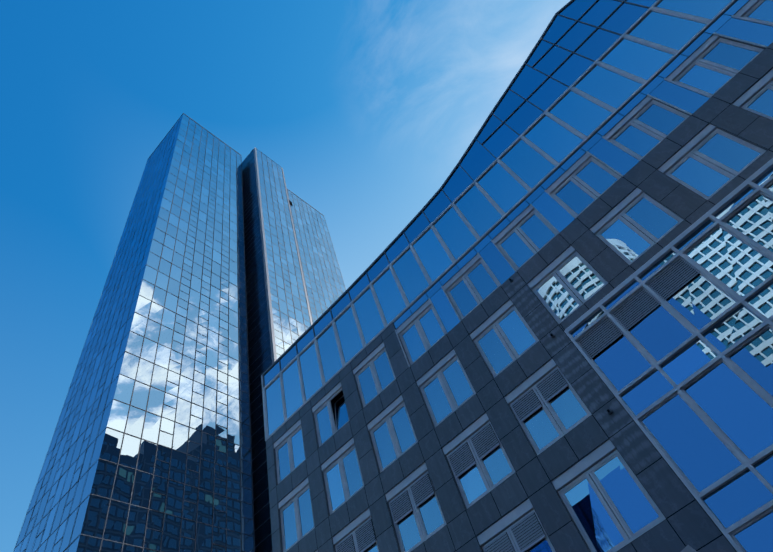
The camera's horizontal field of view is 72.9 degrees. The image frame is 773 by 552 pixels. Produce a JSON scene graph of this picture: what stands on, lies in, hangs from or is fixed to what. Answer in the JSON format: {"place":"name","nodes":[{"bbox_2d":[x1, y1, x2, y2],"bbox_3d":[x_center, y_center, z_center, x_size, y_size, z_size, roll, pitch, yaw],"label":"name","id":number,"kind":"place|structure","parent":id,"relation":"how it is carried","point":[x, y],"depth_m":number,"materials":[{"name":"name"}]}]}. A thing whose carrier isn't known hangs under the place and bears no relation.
{"place":"outdoors","nodes":[
{"label":"outdoors","id":0,"kind":"place"},
{"bbox_2d":[13,113,345,551],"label":"glass tower","id":1,"kind":"structure","parent":0,"point":[224,289],"depth_m":75.30,"materials":[{"name":"blue glass"}]},
{"bbox_2d":[0,0,570,551],"bbox_3d":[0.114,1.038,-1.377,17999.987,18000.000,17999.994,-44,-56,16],"label":"sky","id":2,"kind":"structure","parent":0,"point":[360,122],"depth_m":7886.70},
{"bbox_2d":[261,0,772,551],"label":"building","id":3,"kind":"structure","parent":0,"point":[543,322],"depth_m":18.89,"materials":[{"name":"glass"}]},
{"bbox_2d":[681,545,696,551],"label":"window","id":4,"kind":"structure","parent":3,"relation":"in","point":[687,548],"depth_m":6.61,"materials":[{"name":"blue glass"}]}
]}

